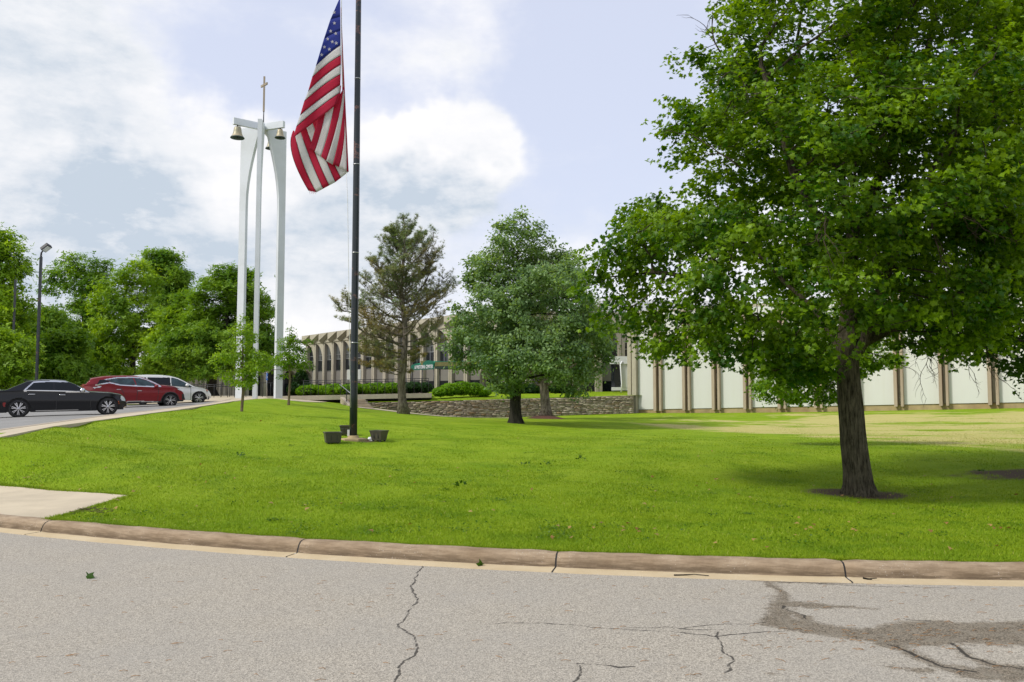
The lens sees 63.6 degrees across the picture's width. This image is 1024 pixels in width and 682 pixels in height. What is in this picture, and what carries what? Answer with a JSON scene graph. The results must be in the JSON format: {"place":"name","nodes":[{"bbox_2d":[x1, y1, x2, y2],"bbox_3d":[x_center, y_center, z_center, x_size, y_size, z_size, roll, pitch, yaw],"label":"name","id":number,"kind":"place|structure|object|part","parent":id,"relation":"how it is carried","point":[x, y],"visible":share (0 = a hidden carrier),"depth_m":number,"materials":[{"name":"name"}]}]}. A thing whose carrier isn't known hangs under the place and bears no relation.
{"place":"outdoors","nodes":[
{"label":"outdoors","id":0,"kind":"place"},
{"bbox_2d":[0,486,123,517],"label":"sidewalk","id":1,"kind":"structure","parent":0,"point":[28,502],"depth_m":11.23,"materials":[{"name":"concrete"}]},
{"bbox_2d":[0,402,210,428],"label":"parking lot","id":2,"kind":"structure","parent":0,"point":[7,420],"depth_m":33.43,"materials":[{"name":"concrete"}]},
{"bbox_2d":[0,379,126,416],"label":"parked car","id":3,"kind":"object","parent":2,"relation":"on","point":[25,398],"visible":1,"depth_m":31.94,"materials":[{"name":"black paint"}]},
{"bbox_3d":[-18.120,1.739,31.765,0.900,0.332,0.123,1,-4,-29],"label":"side window","id":4,"kind":"part","parent":3,"relation":"part of","materials":[{"name":"black glass"}]},
{"bbox_3d":[-17.290,1.775,32.226,0.950,0.368,0.127,1,-4,-29],"label":"side window","id":5,"kind":"part","parent":3,"relation":"part of","materials":[{"name":"black glass"}]},
{"bbox_2d":[81,375,184,405],"bbox_3d":[-20.013,2.688,43.720,4.900,1.754,2.280,0,-3,-33],"label":"parked car","id":6,"kind":"object","parent":2,"relation":"on","point":[134,389],"visible":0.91,"depth_m":43.00,"materials":[{"name":"red paint"}]},
{"bbox_3d":[-20.849,2.091,42.167,0.600,0.247,0.085,0,-3,-33],"label":"side window","id":7,"kind":"part","parent":6,"relation":"part of","materials":[{"name":"grey glass"}]},
{"bbox_3d":[-20.175,2.102,42.667,1.375,0.394,0.162,0,-3,-33],"label":"side window","id":8,"kind":"part","parent":6,"relation":"part of","materials":[{"name":"grey glass"}]},
{"bbox_3d":[-19.231,2.146,43.279,0.975,0.458,0.164,0,-3,-33],"label":"side window","id":9,"kind":"part","parent":6,"relation":"part of","materials":[{"name":"grey glass"}]},
{"bbox_2d":[131,374,210,404],"bbox_3d":[-20.239,2.829,48.429,4.800,1.743,2.340,1,-4,-25],"label":"parked car","id":10,"kind":"object","parent":2,"relation":"on","point":[192,393],"visible":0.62,"depth_m":47.96,"materials":[{"name":"white paint"}]},
{"bbox_3d":[-20.271,2.330,47.479,1.225,0.503,0.146,1,-4,-25],"label":"side window","id":11,"kind":"part","parent":10,"relation":"part of","materials":[{"name":"black glass"}]},
{"bbox_3d":[-19.171,2.410,47.987,1.150,0.585,0.150,1,-4,-25],"label":"side window","id":12,"kind":"part","parent":10,"relation":"part of","materials":[{"name":"grey glass"}]},
{"bbox_2d":[136,396,332,403],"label":"plaza","id":13,"kind":"structure","parent":0,"point":[215,398],"depth_m":54.70,"materials":[{"name":"concrete"}]},
{"bbox_2d":[194,384,234,396],"bbox_3d":[-20.510,3.435,56.896,2.844,0.892,0.042,0,-4,0],"label":"railing","id":14,"kind":"object","parent":13,"relation":"on","point":[207,386],"visible":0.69,"depth_m":56.90,"materials":[{"name":"black metal"}]},
{"bbox_2d":[221,382,273,396],"bbox_3d":[-18.349,3.424,57.899,4.069,1.042,0.042,0,-4,0],"label":"railing","id":15,"kind":"object","parent":13,"relation":"on","point":[262,389],"visible":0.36,"depth_m":57.89,"materials":[{"name":"black metal"}]},
{"bbox_2d":[233,76,286,398],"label":"bell tower","id":16,"kind":"structure","parent":13,"relation":"on","point":[253,134],"depth_m":52.92,"materials":[{"name":"metal"}]},
{"bbox_2d":[230,125,244,139],"bbox_3d":[-17.233,-13.131,51.888,0.880,0.878,0.880,0,-4,0],"label":"bell","id":17,"kind":"object","parent":16,"relation":"hanging from","point":[237,133],"visible":1,"depth_m":51.73,"materials":[{"name":"brown metal"}]},
{"bbox_2d":[275,128,285,139],"bbox_3d":[-14.722,-13.191,52.478,0.680,0.683,0.680,0,-4,0],"label":"bell","id":18,"kind":"object","parent":16,"relation":"hanging from","point":[279,135],"visible":1,"depth_m":52.34,"materials":[{"name":"brown metal"}]},
{"bbox_2d":[266,372,267,396],"bbox_3d":[-16.273,2.907,54.869,0.122,1.647,0.180,0,-4,-8],"label":"accessible parking sign","id":19,"kind":"object","parent":13,"relation":"on","point":[266,382],"visible":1,"depth_m":54.86,"materials":[{"name":"metal"}]},
{"bbox_2d":[220,395,334,401],"bbox_3d":[-21.500,4.919,71.081,25.000,0.533,25.500,0,-4,0],"label":"plaza apron","id":20,"kind":"object","parent":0,"point":[251,396],"visible":0.05,"depth_m":59.83,"materials":[{"name":"concrete"}]},
{"bbox_2d":[286,369,312,394],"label":"conical shrub","id":21,"kind":"object","parent":20,"relation":"on","point":[300,377],"visible":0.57,"depth_m":71.35,"materials":[{"name":"green plant"}]},
{"bbox_2d":[295,382,397,395],"bbox_3d":[-12.087,3.620,61.392,8.040,1.226,2.921,0,-4,0],"label":"clipped hedge","id":22,"kind":"object","parent":20,"relation":"on","point":[365,388],"visible":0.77,"depth_m":60.72,"materials":[{"name":"green plant"}]},
{"bbox_2d":[359,407,474,417],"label":"garden path","id":23,"kind":"structure","parent":0,"point":[412,413],"depth_m":54.23,"materials":[{"name":"concrete"}]},
{"bbox_2d":[368,392,627,401],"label":"terrace lawn","id":24,"kind":"structure","parent":0,"point":[489,397],"depth_m":61.13,"materials":[{"name":"green plant"}]},
{"bbox_2d":[432,381,491,397],"bbox_3d":[-3.726,3.532,60.656,4.631,1.260,2.436,1,-4,-17],"label":"clipped hedge","id":25,"kind":"object","parent":24,"relation":"on","point":[460,388],"visible":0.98,"depth_m":60.16,"materials":[{"name":"green plant"}]},
{"bbox_2d":[496,383,570,393],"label":"shrubs","id":26,"kind":"object","parent":24,"relation":"on","point":[533,388],"visible":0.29,"depth_m":64.85,"materials":[{"name":"green plant"}]},
{"bbox_2d":[369,396,633,417],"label":"terrace bank","id":27,"kind":"structure","parent":0,"point":[557,404],"depth_m":57.84,"materials":[{"name":"grey stone"}]},
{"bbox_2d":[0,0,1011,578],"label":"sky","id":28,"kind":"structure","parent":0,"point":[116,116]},
{"bbox_2d":[0,532,1023,681],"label":"road","id":29,"kind":"structure","parent":0,"point":[286,625],"depth_m":5.74,"materials":[{"name":"grey asphalt"}]},
{"bbox_2d":[0,398,1023,561],"bbox_3d":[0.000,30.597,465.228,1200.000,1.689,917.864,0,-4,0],"label":"lawn","id":30,"kind":"structure","parent":0,"point":[661,423],"depth_m":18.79,"materials":[{"name":"green plant"}]},
{"bbox_2d":[10,280,16,384],"bbox_3d":[-36.288,-0.059,60.125,0.540,8.877,0.540,0,-4,0],"label":"lamp post","id":31,"kind":"object","parent":30,"relation":"on","point":[14,301],"visible":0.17,"depth_m":60.25,"materials":[{"name":"metal"}]},
{"bbox_2d":[0,322,46,388],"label":"woodland tree","id":32,"kind":"object","parent":30,"relation":"on","point":[17,358],"visible":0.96,"depth_m":51.36,"materials":[{"name":"green plant"}]},
{"bbox_2d":[0,222,47,345],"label":"woodland tree","id":33,"kind":"object","parent":30,"relation":"on","point":[12,268],"visible":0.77,"depth_m":62.06,"materials":[{"name":"green plant"}]},
{"bbox_2d":[35,243,51,379],"bbox_3d":[-25.144,-0.683,44.131,0.829,9.140,0.543,0,-4,0],"label":"lamp post","id":34,"kind":"object","parent":30,"relation":"on","point":[45,247],"visible":0.56,"depth_m":44.15,"materials":[{"name":"metal"}]},
{"bbox_2d":[16,302,90,366],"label":"woodland tree","id":35,"kind":"object","parent":30,"relation":"on","point":[51,318],"visible":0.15,"depth_m":69.56,"materials":[{"name":"green plant"}]},
{"bbox_2d":[32,322,110,385],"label":"woodland tree","id":36,"kind":"object","parent":30,"relation":"on","point":[65,349],"visible":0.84,"depth_m":65.12,"materials":[{"name":"green plant"}]},
{"bbox_2d":[32,250,144,375],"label":"woodland tree","id":37,"kind":"object","parent":30,"relation":"on","point":[74,273],"visible":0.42,"depth_m":77.88,"materials":[{"name":"green plant"}]},
{"bbox_2d":[69,506,112,513],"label":"dry stalks","id":38,"kind":"object","parent":30,"relation":"on","point":[86,509],"visible":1,"depth_m":10.01,"materials":[{"name":"beige plant"}]},
{"bbox_2d":[0,399,230,429],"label":"driveway kerb","id":39,"kind":"structure","parent":30,"relation":"on","point":[99,416],"depth_m":25.80,"materials":[{"name":"concrete"}]},
{"bbox_2d":[0,399,251,436],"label":"footpath","id":40,"kind":"structure","parent":30,"relation":"on","point":[16,430],"depth_m":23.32,"materials":[{"name":"concrete"}]},
{"bbox_2d":[82,254,171,375],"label":"woodland tree","id":41,"kind":"object","parent":30,"relation":"on","point":[128,323],"visible":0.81,"depth_m":75.23,"materials":[{"name":"green plant"}]},
{"bbox_2d":[133,246,197,317],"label":"woodland tree","id":42,"kind":"object","parent":30,"relation":"on","point":[180,277],"visible":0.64,"depth_m":87.95,"materials":[{"name":"green plant"}]},
{"bbox_2d":[132,288,201,378],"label":"woodland tree","id":43,"kind":"object","parent":30,"relation":"on","point":[166,315],"visible":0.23,"depth_m":67.00,"materials":[{"name":"green plant"}]},
{"bbox_2d":[146,260,287,395],"bbox_3d":[-21.987,-0.945,62.060,9.988,10.459,6.591,2,-4,-24],"label":"shade tree","id":44,"kind":"object","parent":30,"relation":"on","point":[181,350],"visible":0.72,"depth_m":61.32,"materials":[{"name":"green plant"}]},
{"bbox_2d":[142,363,313,395],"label":"wing","id":45,"kind":"structure","parent":30,"relation":"on","point":[270,379],"depth_m":86.77,"materials":[{"name":"white concrete"}]},
{"bbox_2d":[249,375,259,395],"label":"door","id":46,"kind":"structure","parent":45,"relation":"in","point":[250,391],"depth_m":86.71,"materials":[{"name":"black glass"}]},
{"bbox_2d":[267,370,273,395],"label":"door","id":47,"kind":"structure","parent":45,"relation":"in","point":[270,376],"depth_m":88.01,"materials":[{"name":"black glass"}]},
{"bbox_2d":[283,371,292,395],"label":"door","id":48,"kind":"structure","parent":45,"relation":"in","point":[285,381],"depth_m":89.60,"materials":[{"name":"black glass"}]},
{"bbox_2d":[205,313,276,410],"bbox_3d":[-11.415,0.989,35.075,3.066,4.372,1.953,0,-4,0],"label":"sapling","id":49,"kind":"object","parent":30,"relation":"on","point":[242,371],"visible":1,"depth_m":34.87,"materials":[{"name":"green plant"}]},
{"bbox_2d":[250,326,315,404],"bbox_3d":[-11.941,1.253,42.975,3.584,4.230,1.858,0,-4,0],"label":"sapling","id":50,"kind":"object","parent":30,"relation":"on","point":[291,358],"visible":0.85,"depth_m":42.89,"materials":[{"name":"green plant"}]},
{"bbox_2d":[323,431,342,443],"bbox_3d":[-4.576,2.475,21.085,0.443,0.310,0.443,1,-4,-20],"label":"square planter","id":51,"kind":"object","parent":30,"relation":"on","point":[333,437],"visible":0.98,"depth_m":20.91,"materials":[{"name":"grey concrete"}]},
{"bbox_2d":[339,425,348,435],"bbox_3d":[-4.565,2.471,22.789,0.367,0.290,0.367,1,-4,-8],"label":"square planter","id":52,"kind":"object","parent":30,"relation":"on","point":[344,428],"visible":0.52,"depth_m":22.63,"materials":[{"name":"grey concrete"}]},
{"bbox_2d":[267,393,431,402],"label":"raised walkway","id":53,"kind":"structure","parent":30,"relation":"on","point":[378,397],"depth_m":57.03,"materials":[{"name":"concrete"}]},
{"bbox_2d":[347,370,360,379],"bbox_3d":[-11.096,2.949,58.055,0.945,1.871,0.250,0,-4,0],"label":"cabinet sign","id":54,"kind":"object","parent":53,"relation":"on","point":[348,374],"visible":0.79,"depth_m":57.97,"materials":[{"name":"metal"}]},
{"bbox_2d":[303,378,428,395],"bbox_3d":[-10.058,3.176,57.131,8.598,1.240,0.042,0,-4,-5],"label":"railing","id":55,"kind":"object","parent":53,"relation":"on","point":[370,381],"visible":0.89,"depth_m":57.14,"materials":[{"name":"black metal"}]},
{"bbox_2d":[341,0,366,441],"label":"flagpole","id":56,"kind":"object","parent":30,"relation":"on","point":[353,358],"visible":0.91,"depth_m":22.14,"materials":[{"name":"metal"}]},
{"bbox_2d":[290,0,348,191],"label":"flag","id":57,"kind":"object","parent":56,"relation":"hanging from","point":[318,145],"visible":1,"depth_m":22.25,"materials":[{"name":"red fabric"}]},
{"bbox_2d":[340,397,373,407],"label":"stone steps","id":58,"kind":"structure","parent":30,"relation":"on","point":[362,403],"depth_m":54.95,"materials":[{"name":"concrete"}]},
{"bbox_2d":[369,430,388,441],"bbox_3d":[-3.505,2.506,21.785,0.378,0.305,0.378,-2,-4,24],"label":"square planter","id":59,"kind":"object","parent":30,"relation":"on","point":[379,435],"visible":0.99,"depth_m":21.66,"materials":[{"name":"grey concrete"}]},
{"bbox_2d":[328,212,461,413],"bbox_3d":[-6.665,-1.616,47.365,7.733,11.726,7.524,0,-4,0],"label":"pine tree","id":60,"kind":"object","parent":30,"relation":"on","point":[401,277],"visible":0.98,"depth_m":46.61,"materials":[{"name":"green plant"}]},
{"bbox_2d":[371,400,465,416],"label":"stone wall","id":61,"kind":"structure","parent":30,"relation":"on","point":[459,407],"depth_m":56.55,"materials":[{"name":"grey stone"}]},
{"bbox_2d":[302,301,714,399],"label":"arched building","id":62,"kind":"structure","parent":30,"relation":"on","point":[329,356],"depth_m":79.72,"materials":[{"name":"concrete"}]},
{"bbox_2d":[318,353,321,371],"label":"window","id":63,"kind":"structure","parent":62,"relation":"in","point":[319,361],"depth_m":96.05,"materials":[{"name":"black glass"}]},
{"bbox_2d":[326,352,330,383],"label":"window","id":64,"kind":"structure","parent":62,"relation":"in","point":[328,361],"depth_m":94.05,"materials":[{"name":"black glass"}]},
{"bbox_2d":[335,354,340,383],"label":"window","id":65,"kind":"structure","parent":62,"relation":"in","point":[338,361],"depth_m":92.09,"materials":[{"name":"black glass"}]},
{"bbox_2d":[345,353,349,383],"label":"window","id":66,"kind":"structure","parent":62,"relation":"in","point":[347,359],"depth_m":90.23,"materials":[{"name":"black glass"}]},
{"bbox_2d":[358,354,360,369],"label":"window","id":67,"kind":"structure","parent":62,"relation":"in","point":[359,365],"depth_m":87.86,"materials":[{"name":"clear glass"}]},
{"bbox_2d":[366,349,371,382],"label":"window","id":68,"kind":"structure","parent":62,"relation":"in","point":[368,359],"depth_m":86.10,"materials":[{"name":"black glass"}]},
{"bbox_2d":[412,354,419,381],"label":"window","id":69,"kind":"structure","parent":62,"relation":"in","point":[417,361],"depth_m":78.28,"materials":[{"name":"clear glass"}]},
{"bbox_2d":[426,340,433,381],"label":"window","id":70,"kind":"structure","parent":62,"relation":"in","point":[430,355],"depth_m":76.24,"materials":[{"name":"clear glass"}]},
{"bbox_2d":[440,337,447,360],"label":"window","id":71,"kind":"structure","parent":62,"relation":"in","point":[442,353],"depth_m":74.42,"materials":[{"name":"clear glass"}]},
{"bbox_2d":[411,360,491,388],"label":"entrance awning","id":72,"kind":"object","parent":62,"relation":"attached to","point":[428,364],"visible":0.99,"depth_m":67.76,"materials":[{"name":"green metal"}]},
{"bbox_2d":[580,382,594,391],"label":"window","id":73,"kind":"structure","parent":62,"relation":"in","point":[590,384],"depth_m":68.58,"materials":[{"name":"black glass"}]},
{"bbox_2d":[602,382,610,391],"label":"window","id":74,"kind":"structure","parent":62,"relation":"in","point":[606,387],"depth_m":68.81,"materials":[{"name":"black glass"}]},
{"bbox_2d":[602,337,616,381],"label":"window","id":75,"kind":"structure","parent":62,"relation":"in","point":[614,353],"depth_m":69.08,"materials":[{"name":"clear glass"}]},
{"bbox_2d":[0,514,1023,585],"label":"kerb","id":76,"kind":"structure","parent":30,"relation":"on","point":[909,572],"depth_m":7.62,"materials":[{"name":"concrete"}]},
{"bbox_2d":[41,520,851,581],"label":"kerb joints","id":77,"kind":"object","parent":76,"relation":"on","point":[557,554],"visible":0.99,"depth_m":7.60,"materials":[{"name":"concrete"}]},
{"bbox_2d":[674,574,708,575],"bbox_3d":[1.567,2.043,7.235,0.301,0.020,0.062,0,-4,0],"label":"fallen twig","id":78,"kind":"object","parent":76,"relation":"on","point":[688,574],"visible":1,"depth_m":7.23,"materials":[{"name":"brown plant"}]},
{"bbox_2d":[23,416,1016,548],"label":"fallen leaves","id":79,"kind":"object","parent":30,"relation":"on","point":[551,536],"visible":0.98,"depth_m":9.94,"materials":[{"name":"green plant"}]},
{"bbox_2d":[27,439,1023,547],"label":"weeds","id":80,"kind":"object","parent":30,"relation":"on","point":[274,518],"visible":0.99,"depth_m":10.45,"materials":[{"name":"green plant"}]},
{"bbox_2d":[436,205,624,423],"bbox_3d":[0.712,-1.285,40.004,8.103,10.732,6.676,-2,-4,32],"label":"shade tree","id":81,"kind":"object","parent":30,"relation":"on","point":[515,328],"visible":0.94,"depth_m":38.94,"materials":[{"name":"green plant"}]},
{"bbox_2d":[86,452,985,578],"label":"leaf sprigs","id":82,"kind":"object","parent":30,"relation":"on","point":[91,575],"visible":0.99,"depth_m":13.10,"materials":[{"name":"green plant"}]},
{"bbox_2d":[529,416,563,418],"bbox_3d":[1.932,4.409,47.816,2.300,0.195,2.400,0,-4,0],"label":"mulch bed","id":83,"kind":"object","parent":30,"relation":"on","point":[544,417],"visible":0.82,"depth_m":47.07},
{"bbox_2d":[466,395,633,417],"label":"stone wall","id":84,"kind":"structure","parent":30,"relation":"on","point":[588,410],"depth_m":58.94,"materials":[{"name":"grey stone"}]},
{"bbox_2d":[498,250,612,415],"bbox_3d":[1.970,-0.391,48.337,8.177,9.967,7.538,-3,-5,38],"label":"tree","id":85,"kind":"object","parent":30,"relation":"on","point":[546,410],"visible":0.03,"depth_m":47.64,"materials":[{"name":"green plant"}]},
{"bbox_2d":[559,0,1023,496],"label":"maple tree","id":86,"kind":"object","parent":30,"relation":"on","point":[829,251],"visible":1,"depth_m":13.72,"materials":[{"name":"green plant"}]},
{"bbox_2d":[627,294,1023,412],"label":"auditorium building","id":87,"kind":"structure","parent":30,"relation":"on","point":[683,389],"depth_m":54.13,"materials":[{"name":"concrete"}]},
{"bbox_2d":[610,356,627,391],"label":"window bay","id":88,"kind":"object","parent":87,"relation":"attached to","point":[619,379],"depth_m":65.85,"materials":[{"name":"black glass"}]},
{"bbox_2d":[610,356,626,389],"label":"window frame","id":89,"kind":"structure","parent":88,"relation":"in","point":[622,358],"depth_m":65.79,"materials":[{"name":"white paint"}]},
{"bbox_2d":[744,291,909,411],"bbox_3d":[9.130,0.739,24.009,4.827,4.690,2.535,0,-4,0],"label":"young oak","id":90,"kind":"object","parent":30,"relation":"on","point":[793,396],"visible":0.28,"depth_m":23.72,"materials":[{"name":"green plant"}]},
{"bbox_2d":[889,0,1023,399],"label":"maple tree","id":91,"kind":"object","parent":30,"relation":"on","point":[1017,363],"visible":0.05,"depth_m":17.04,"materials":[{"name":"green plant"}]},
{"bbox_2d":[3,576,1023,680],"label":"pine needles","id":92,"kind":"object","parent":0,"point":[621,626],"visible":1,"depth_m":5.37,"materials":[{"name":"brown plant"}]},
{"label":"planting bed","id":93,"kind":"structure","parent":0,"visible":0},
{"bbox_2d":[396,381,432,393],"bbox_3d":[-7.771,3.620,63.893,3.481,1.122,1.944,0,-4,0],"label":"clipped hedge","id":94,"kind":"object","parent":93,"relation":"on","point":[412,387],"visible":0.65,"depth_m":63.32,"materials":[{"name":"green plant"}]}
]}

